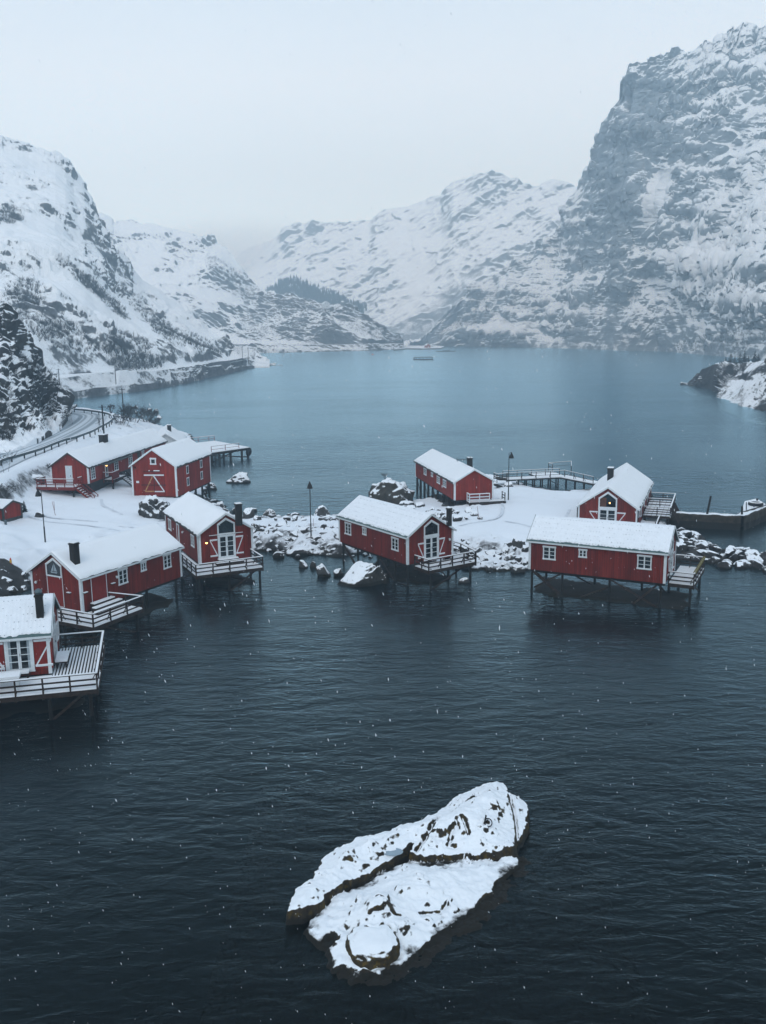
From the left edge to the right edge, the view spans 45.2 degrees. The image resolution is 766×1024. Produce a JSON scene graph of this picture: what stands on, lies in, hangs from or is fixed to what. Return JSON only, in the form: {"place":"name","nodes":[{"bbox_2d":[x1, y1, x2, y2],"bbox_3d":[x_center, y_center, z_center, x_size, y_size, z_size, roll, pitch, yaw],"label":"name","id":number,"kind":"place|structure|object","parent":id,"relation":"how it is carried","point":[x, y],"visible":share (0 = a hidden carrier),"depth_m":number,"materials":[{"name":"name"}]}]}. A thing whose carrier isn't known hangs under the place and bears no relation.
{"place":"outdoors","nodes":[
{"label":"outdoors","id":0,"kind":"place"},
{"bbox_2d":[0,300,76,452],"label":"roadside cliff","id":1,"kind":"structure","parent":0,"point":[33,418],"depth_m":154.32,"materials":[{"name":"snow"}]},
{"bbox_2d":[0,344,65,440],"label":"scrub","id":2,"kind":"object","parent":1,"relation":"on","point":[8,415],"visible":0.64,"depth_m":155.62,"materials":[{"name":"plant"}]},
{"bbox_2d":[0,410,106,470],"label":"village road","id":3,"kind":"structure","parent":0,"point":[83,422],"depth_m":148.69,"materials":[{"name":"snow"}]},
{"bbox_2d":[0,408,112,465],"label":"guardrail","id":4,"kind":"object","parent":3,"relation":"on","point":[57,442],"visible":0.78,"depth_m":134.42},
{"bbox_2d":[0,135,269,398],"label":"mountain","id":5,"kind":"structure","parent":0,"point":[63,216],"depth_m":433.37,"materials":[{"name":"snow"}]},
{"bbox_2d":[0,204,222,369],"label":"scrub","id":6,"kind":"object","parent":5,"relation":"on","point":[120,342],"visible":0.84,"depth_m":373.28,"materials":[{"name":"plant"}]},
{"bbox_2d":[98,212,403,352],"bbox_3d":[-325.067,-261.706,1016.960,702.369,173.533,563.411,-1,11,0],"label":"hill","id":7,"kind":"structure","parent":0,"point":[194,285],"depth_m":967.58,"materials":[{"name":"snow"}]},
{"bbox_2d":[205,256,384,339],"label":"scrub","id":8,"kind":"object","parent":7,"relation":"on","point":[226,265],"visible":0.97,"depth_m":969.58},
{"bbox_2d":[321,301,329,308],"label":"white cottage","id":9,"kind":"structure","parent":7,"relation":"on","point":[325,304],"depth_m":981.45,"materials":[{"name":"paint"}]},
{"bbox_2d":[0,407,738,719],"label":"ground","id":10,"kind":"structure","parent":0,"point":[24,546],"depth_m":95.54,"materials":[{"name":"snow"}]},
{"bbox_2d":[0,483,15,498],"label":"bare bush","id":11,"kind":"object","parent":10,"relation":"on","point":[8,486],"visible":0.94,"depth_m":100.52,"materials":[{"name":"brown plant"}]},
{"bbox_2d":[0,498,24,521],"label":"red shed","id":12,"kind":"structure","parent":10,"relation":"on","point":[12,508],"depth_m":97.49,"materials":[{"name":"wood"}]},
{"bbox_2d":[31,474,44,483],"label":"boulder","id":13,"kind":"object","parent":10,"relation":"on","point":[34,476],"visible":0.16,"depth_m":112.33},
{"bbox_2d":[35,488,45,541],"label":"street lamp","id":14,"kind":"object","parent":10,"relation":"on","point":[38,494],"visible":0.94,"depth_m":88.74,"materials":[{"name":"black metal"}]},
{"bbox_2d":[27,515,164,530],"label":"path","id":15,"kind":"structure","parent":10,"relation":"on","point":[67,523],"depth_m":96.63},
{"bbox_2d":[36,429,167,497],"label":"red house","id":16,"kind":"structure","parent":10,"relation":"on","point":[101,465],"depth_m":115.05,"materials":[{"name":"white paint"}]},
{"bbox_2d":[66,467,71,481],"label":"door","id":17,"kind":"structure","parent":16,"relation":"in","point":[68,470],"depth_m":111.34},
{"bbox_2d":[90,467,95,479],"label":"window","id":18,"kind":"structure","parent":16,"relation":"in","point":[93,476],"depth_m":112.26,"materials":[{"name":"white paint"}]},
{"bbox_2d":[26,522,183,646],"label":"red cabin","id":19,"kind":"object","parent":10,"relation":"on","point":[102,578],"visible":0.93,"depth_m":69.00,"materials":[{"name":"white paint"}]},
{"bbox_2d":[45,558,61,577],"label":"window","id":20,"kind":"structure","parent":19,"relation":"in","point":[48,565],"depth_m":67.88,"materials":[{"name":"white paint"}]},
{"bbox_2d":[47,576,64,607],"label":"hatch door","id":21,"kind":"structure","parent":19,"relation":"in","point":[55,585],"depth_m":68.11,"materials":[{"name":"red paint"}]},
{"bbox_2d":[91,574,107,601],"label":"hatch door","id":22,"kind":"structure","parent":19,"relation":"in","point":[99,590],"depth_m":68.51,"materials":[{"name":"red paint"}]},
{"bbox_2d":[117,567,128,585],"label":"window","id":23,"kind":"structure","parent":19,"relation":"in","point":[122,573],"depth_m":70.60,"materials":[{"name":"white paint"}]},
{"bbox_2d":[140,561,146,571],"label":"window","id":24,"kind":"structure","parent":19,"relation":"in","point":[143,564],"depth_m":72.52,"materials":[{"name":"white paint"}]},
{"bbox_2d":[162,553,171,569],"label":"window","id":25,"kind":"structure","parent":19,"relation":"in","point":[166,564],"depth_m":74.96,"materials":[{"name":"white paint"}]},
{"bbox_2d":[100,499,123,514],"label":"path","id":26,"kind":"structure","parent":10,"relation":"on","point":[102,503],"depth_m":103.89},
{"bbox_2d":[110,413,133,424],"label":"bare bush","id":27,"kind":"object","parent":10,"relation":"on","point":[124,417],"visible":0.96,"depth_m":166.20,"materials":[{"name":"brown plant"}]},
{"bbox_2d":[115,402,150,422],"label":"bare bush","id":28,"kind":"object","parent":10,"relation":"on","point":[130,411],"visible":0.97,"depth_m":178.64,"materials":[{"name":"brown plant"}]},
{"bbox_2d":[133,408,159,421],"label":"bare bush","id":29,"kind":"object","parent":10,"relation":"on","point":[152,413],"visible":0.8,"depth_m":190.04,"materials":[{"name":"brown plant"}]},
{"bbox_2d":[138,495,169,520],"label":"boulder","id":30,"kind":"object","parent":10,"relation":"on","point":[153,506],"visible":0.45,"depth_m":100.51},
{"bbox_2d":[128,437,211,499],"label":"boathouse","id":31,"kind":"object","parent":10,"relation":"on","point":[184,467],"visible":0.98,"depth_m":110.70,"materials":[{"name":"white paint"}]},
{"bbox_2d":[143,470,164,495],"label":"barn door","id":32,"kind":"structure","parent":31,"relation":"in","point":[154,483],"depth_m":110.23,"materials":[{"name":"red paint"}]},
{"bbox_2d":[156,424,186,443],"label":"white house","id":33,"kind":"structure","parent":10,"relation":"on","point":[169,433],"depth_m":146.37,"materials":[{"name":"paint"}]},
{"bbox_2d":[162,491,263,594],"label":"red cabin","id":34,"kind":"object","parent":10,"relation":"on","point":[229,535],"visible":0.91,"depth_m":81.30,"materials":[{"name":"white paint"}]},
{"bbox_2d":[219,536,226,557],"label":"door","id":35,"kind":"structure","parent":34,"relation":"in","point":[222,539],"depth_m":81.28,"materials":[{"name":"white paint"}]},
{"bbox_2d":[217,518,234,534],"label":"window","id":36,"kind":"structure","parent":34,"relation":"in","point":[226,526],"depth_m":81.06,"materials":[{"name":"white paint"}]},
{"bbox_2d":[226,535,234,556],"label":"door","id":37,"kind":"structure","parent":34,"relation":"in","point":[230,538],"depth_m":81.58,"materials":[{"name":"white paint"}]},
{"bbox_2d":[243,507,254,518],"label":"boulder","id":38,"kind":"object","parent":10,"relation":"on","point":[248,513],"visible":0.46,"depth_m":106.80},
{"bbox_2d":[263,509,275,517],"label":"boulder","id":39,"kind":"object","parent":10,"relation":"on","point":[270,513],"visible":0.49,"depth_m":109.81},
{"bbox_2d":[273,551,283,557],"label":"boulder","id":40,"kind":"object","parent":10,"relation":"on","point":[278,554],"visible":0.59,"depth_m":90.25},
{"bbox_2d":[286,547,313,555],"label":"boulder","id":41,"kind":"object","parent":10,"relation":"on","point":[299,551],"visible":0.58,"depth_m":91.30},
{"bbox_2d":[298,526,309,533],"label":"stone","id":42,"kind":"object","parent":10,"relation":"on","point":[304,529],"visible":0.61,"depth_m":94.95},
{"bbox_2d":[307,481,312,536],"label":"street lamp","id":43,"kind":"object","parent":10,"relation":"on","point":[309,486],"visible":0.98,"depth_m":93.14,"materials":[{"name":"black metal"}]},
{"bbox_2d":[306,533,320,541],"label":"stone","id":44,"kind":"object","parent":10,"relation":"on","point":[315,537],"visible":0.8,"depth_m":93.73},
{"bbox_2d":[314,505,329,515],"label":"boulder","id":45,"kind":"object","parent":10,"relation":"on","point":[321,510],"visible":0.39,"depth_m":104.95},
{"bbox_2d":[368,477,414,504],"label":"boulder","id":46,"kind":"object","parent":10,"relation":"on","point":[389,490],"visible":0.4,"depth_m":115.07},
{"bbox_2d":[399,500,414,506],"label":"boulder","id":47,"kind":"object","parent":10,"relation":"on","point":[405,503],"visible":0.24,"depth_m":112.42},
{"bbox_2d":[453,515,462,521],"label":"stone","id":48,"kind":"object","parent":10,"relation":"on","point":[456,518],"visible":0.95,"depth_m":98.47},
{"bbox_2d":[413,449,505,505],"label":"red cabin","id":49,"kind":"object","parent":10,"relation":"on","point":[453,479],"visible":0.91,"depth_m":110.32,"materials":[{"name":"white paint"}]},
{"bbox_2d":[459,498,503,525],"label":"path","id":50,"kind":"structure","parent":10,"relation":"on","point":[502,510],"depth_m":100.40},
{"bbox_2d":[479,555,489,561],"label":"stone","id":51,"kind":"object","parent":10,"relation":"on","point":[484,558],"visible":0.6,"depth_m":86.37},
{"bbox_2d":[483,549,495,556],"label":"stone","id":52,"kind":"object","parent":10,"relation":"on","point":[492,552],"visible":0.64,"depth_m":87.69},
{"bbox_2d":[494,472,506,486],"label":"gangway","id":53,"kind":"object","parent":10,"relation":"on","point":[499,478],"visible":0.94,"depth_m":126.21,"materials":[{"name":"grey wood"}]},
{"bbox_2d":[504,553,515,560],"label":"stone","id":54,"kind":"object","parent":10,"relation":"on","point":[510,556],"visible":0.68,"depth_m":86.39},
{"bbox_2d":[508,452,513,499],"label":"street lamp","id":55,"kind":"object","parent":10,"relation":"on","point":[511,456],"visible":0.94,"depth_m":109.89,"materials":[{"name":"black metal"}]},
{"bbox_2d":[511,564,525,572],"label":"stone","id":56,"kind":"object","parent":10,"relation":"on","point":[518,568],"visible":0.62,"depth_m":83.86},
{"bbox_2d":[512,538,524,548],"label":"stone","id":57,"kind":"object","parent":10,"relation":"on","point":[518,543],"visible":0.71,"depth_m":88.43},
{"bbox_2d":[521,556,527,565],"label":"stone","id":58,"kind":"object","parent":10,"relation":"on","point":[524,560],"visible":0.34,"depth_m":85.71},
{"bbox_2d":[526,514,705,607],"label":"red cabin","id":59,"kind":"object","parent":10,"relation":"on","point":[602,549],"visible":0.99,"depth_m":74.69,"materials":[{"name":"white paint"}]},
{"bbox_2d":[542,545,555,560],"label":"window","id":60,"kind":"structure","parent":59,"relation":"in","point":[549,552],"depth_m":76.13,"materials":[{"name":"white paint"}]},
{"bbox_2d":[578,549,587,557],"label":"window","id":61,"kind":"structure","parent":59,"relation":"in","point":[582,552],"depth_m":74.86,"materials":[{"name":"white paint"}]},
{"bbox_2d":[636,554,651,569],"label":"window","id":62,"kind":"structure","parent":59,"relation":"in","point":[644,562],"depth_m":72.77,"materials":[{"name":"white paint"}]},
{"bbox_2d":[576,463,679,524],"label":"red cabin","id":63,"kind":"object","parent":10,"relation":"on","point":[631,488],"visible":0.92,"depth_m":98.90,"materials":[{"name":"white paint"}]},
{"bbox_2d":[599,509,606,519],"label":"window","id":64,"kind":"structure","parent":63,"relation":"in","point":[602,512],"depth_m":96.17,"materials":[{"name":"white paint"}]},
{"bbox_2d":[598,492,616,508],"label":"window","id":65,"kind":"structure","parent":63,"relation":"in","point":[612,499],"depth_m":95.63,"materials":[{"name":"white paint"}]},
{"bbox_2d":[607,510,615,520],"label":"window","id":66,"kind":"structure","parent":63,"relation":"in","point":[611,513],"depth_m":95.87,"materials":[{"name":"white paint"}]},
{"bbox_2d":[676,541,687,553],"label":"stone","id":67,"kind":"object","parent":10,"relation":"on","point":[681,547],"visible":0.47,"depth_m":88.40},
{"bbox_2d":[684,553,699,561],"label":"stone","id":68,"kind":"object","parent":10,"relation":"on","point":[692,558],"visible":0.52,"depth_m":87.55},
{"bbox_2d":[692,532,705,540],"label":"stone","id":69,"kind":"object","parent":10,"relation":"on","point":[697,536],"visible":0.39,"depth_m":92.14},
{"bbox_2d":[695,542,707,549],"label":"stone","id":70,"kind":"object","parent":10,"relation":"on","point":[702,545],"visible":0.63,"depth_m":89.04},
{"bbox_2d":[696,549,718,557],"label":"stone","id":71,"kind":"object","parent":10,"relation":"on","point":[706,553],"visible":0.54,"depth_m":87.52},
{"bbox_2d":[707,556,721,564],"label":"stone","id":72,"kind":"object","parent":10,"relation":"on","point":[712,560],"visible":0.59,"depth_m":86.19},
{"bbox_2d":[668,499,765,530],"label":"stone quay","id":73,"kind":"structure","parent":10,"relation":"on","point":[754,516],"depth_m":101.35,"materials":[{"name":"concrete"}]},
{"bbox_2d":[714,560,731,568],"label":"stone","id":74,"kind":"object","parent":10,"relation":"on","point":[726,564],"visible":0.75,"depth_m":84.67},
{"bbox_2d":[721,547,734,556],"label":"stone","id":75,"kind":"object","parent":10,"relation":"on","point":[728,551],"visible":0.8,"depth_m":88.13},
{"bbox_2d":[729,553,738,560],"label":"stone","id":76,"kind":"object","parent":10,"relation":"on","point":[733,557],"visible":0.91,"depth_m":87.04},
{"bbox_2d":[734,562,748,568],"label":"stone","id":77,"kind":"object","parent":10,"relation":"on","point":[740,565],"visible":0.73,"depth_m":84.48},
{"bbox_2d":[732,559,751,567],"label":"stone","id":78,"kind":"object","parent":10,"relation":"on","point":[749,564],"visible":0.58,"depth_m":85.00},
{"bbox_2d":[743,549,763,563],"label":"stone","id":79,"kind":"object","parent":10,"relation":"on","point":[751,554],"visible":0.56,"depth_m":86.05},
{"bbox_2d":[747,559,763,569],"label":"stone","id":80,"kind":"object","parent":10,"relation":"on","point":[757,564],"visible":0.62,"depth_m":84.51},
{"bbox_2d":[759,551,765,565],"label":"stone","id":81,"kind":"object","parent":10,"relation":"on","point":[762,555],"visible":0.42,"depth_m":85.85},
{"bbox_2d":[0,346,765,1023],"bbox_3d":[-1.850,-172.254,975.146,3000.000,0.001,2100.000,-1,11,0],"label":"water","id":82,"kind":"structure","parent":0,"point":[642,846],"depth_m":49.81,"materials":[{"name":"liquid"}]},
{"bbox_2d":[0,588,104,719],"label":"red cabin","id":83,"kind":"object","parent":82,"relation":"in","point":[29,627],"visible":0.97,"depth_m":54.88,"materials":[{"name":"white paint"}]},
{"bbox_2d":[0,671,20,689],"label":"table","id":84,"kind":"object","parent":83,"relation":"on","point":[10,675],"visible":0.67,"depth_m":52.90,"materials":[{"name":"white wood"}]},
{"bbox_2d":[6,641,20,670],"bbox_3d":[-21.946,8.545,54.589,0.673,1.960,0.045,-3,12,-13],"label":"door","id":85,"kind":"structure","parent":83,"relation":"in","point":[12,647],"depth_m":54.58,"materials":[{"name":"white paint"}]},
{"bbox_2d":[0,669,29,677],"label":"bench","id":86,"kind":"object","parent":83,"relation":"on","point":[26,672],"visible":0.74,"depth_m":54.42,"materials":[{"name":"white wood"}]},
{"bbox_2d":[18,640,32,669],"bbox_3d":[-21.278,8.506,54.747,0.673,1.960,0.045,-3,12,-13],"label":"door","id":87,"kind":"structure","parent":83,"relation":"in","point":[25,655],"depth_m":54.74,"materials":[{"name":"white paint"}]},
{"bbox_2d":[55,650,69,667],"bbox_3d":[-19.879,9.140,57.082,0.730,0.520,1.700,-3,12,-13],"label":"bench","id":88,"kind":"object","parent":83,"relation":"on","point":[62,656],"visible":1,"depth_m":56.65,"materials":[{"name":"white wood"}]},
{"bbox_2d":[192,435,249,463],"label":"pier","id":89,"kind":"structure","parent":82,"relation":"in","point":[216,448],"depth_m":158.88,"materials":[{"name":"white wood"}]},
{"bbox_2d":[226,472,250,483],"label":"boulder","id":90,"kind":"object","parent":82,"relation":"in","point":[240,478],"visible":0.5,"depth_m":134.64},
{"bbox_2d":[299,560,307,567],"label":"boulder","id":91,"kind":"object","parent":82,"relation":"in","point":[302,564],"visible":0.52,"depth_m":86.42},
{"bbox_2d":[316,563,330,576],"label":"boulder","id":92,"kind":"object","parent":82,"relation":"in","point":[321,570],"visible":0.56,"depth_m":83.24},
{"bbox_2d":[333,568,343,576],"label":"boulder","id":93,"kind":"object","parent":82,"relation":"in","point":[338,572],"visible":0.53,"depth_m":83.37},
{"bbox_2d":[337,561,381,586],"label":"boulder","id":94,"kind":"object","parent":82,"relation":"in","point":[360,574],"visible":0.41,"depth_m":80.45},
{"bbox_2d":[377,566,389,583],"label":"boulder","id":95,"kind":"object","parent":82,"relation":"in","point":[385,579],"visible":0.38,"depth_m":81.01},
{"bbox_2d":[336,495,476,589],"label":"red cabin","id":96,"kind":"object","parent":82,"relation":"in","point":[407,537],"visible":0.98,"depth_m":81.31,"materials":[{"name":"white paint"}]},
{"bbox_2d":[344,522,350,535],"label":"window","id":97,"kind":"structure","parent":96,"relation":"in","point":[347,525],"depth_m":86.72,"materials":[{"name":"white paint"}]},
{"bbox_2d":[391,536,398,551],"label":"window","id":98,"kind":"structure","parent":96,"relation":"in","point":[394,541],"depth_m":80.47,"materials":[{"name":"white paint"}]},
{"bbox_2d":[425,537,431,559],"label":"door","id":99,"kind":"structure","parent":96,"relation":"in","point":[428,541],"depth_m":80.35,"materials":[{"name":"white paint"}]},
{"bbox_2d":[424,520,438,536],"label":"window","id":100,"kind":"structure","parent":96,"relation":"in","point":[431,528],"depth_m":80.20,"materials":[{"name":"white paint"}]},
{"bbox_2d":[432,536,437,557],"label":"door","id":101,"kind":"structure","parent":96,"relation":"in","point":[434,539],"depth_m":80.75,"materials":[{"name":"white paint"}]},
{"bbox_2d":[286,781,535,985],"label":"skerry","id":102,"kind":"structure","parent":82,"relation":"in","point":[460,865],"depth_m":36.35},
{"bbox_2d":[345,924,399,970],"bbox_3d":[-0.370,15.624,32.812,1.960,1.140,1.986,-8,16,-16],"label":"boulder","id":103,"kind":"object","parent":102,"relation":"on","point":[365,949],"visible":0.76,"depth_m":32.33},
{"bbox_2d":[384,848,402,855],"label":"frozen puddle","id":104,"kind":"object","parent":102,"relation":"on","point":[397,851],"visible":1,"depth_m":38.27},
{"bbox_2d":[387,922,400,935],"bbox_3d":[0.339,15.449,33.463,0.702,1.019,0.808,-6,13,-26],"label":"boulder","id":105,"kind":"object","parent":102,"relation":"on","point":[393,926],"visible":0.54,"depth_m":33.33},
{"bbox_2d":[394,345,443,349],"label":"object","id":106,"kind":"structure","parent":82,"relation":"on","point":[419,347],"depth_m":994.53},
{"bbox_2d":[458,577,469,582],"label":"boulder","id":107,"kind":"object","parent":82,"relation":"in","point":[464,580],"visible":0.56,"depth_m":80.70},
{"bbox_2d":[502,461,596,488],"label":"footbridge","id":108,"kind":"object","parent":82,"relation":"in","point":[544,475],"visible":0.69,"depth_m":128.01,"materials":[{"name":"brown wood"}]},
{"bbox_2d":[0,0,765,258],"label":"sky","id":109,"kind":"structure","parent":0,"point":[312,122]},
{"bbox_2d":[2,0,765,1011],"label":"falling snow","id":110,"kind":"structure","parent":0,"point":[386,476],"depth_m":18.46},
{"bbox_2d":[235,169,576,340],"bbox_3d":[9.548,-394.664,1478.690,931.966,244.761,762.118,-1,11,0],"label":"mountain","id":111,"kind":"structure","parent":0,"point":[476,223],"depth_m":1279.11,"materials":[{"name":"snow"}]},
{"bbox_2d":[265,274,366,312],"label":"conifer wood","id":112,"kind":"object","parent":111,"relation":"on","point":[300,289],"visible":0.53,"depth_m":1322.64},
{"bbox_2d":[403,22,765,359],"bbox_3d":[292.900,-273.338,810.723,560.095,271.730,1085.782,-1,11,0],"label":"mountain","id":113,"kind":"structure","parent":0,"point":[703,111],"depth_m":773.69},
{"bbox_2d":[435,275,765,350],"bbox_3d":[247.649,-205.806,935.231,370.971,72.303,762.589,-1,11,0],"label":"scrub","id":114,"kind":"object","parent":113,"relation":"on","point":[721,334],"visible":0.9,"depth_m":680.50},
{"bbox_2d":[680,358,765,413],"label":"headland","id":115,"kind":"structure","parent":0,"point":[747,381],"depth_m":281.54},
{"bbox_2d":[748,500,762,506],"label":"boat","id":116,"kind":"object","parent":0,"point":[757,503],"visible":0.99,"depth_m":103.87,"materials":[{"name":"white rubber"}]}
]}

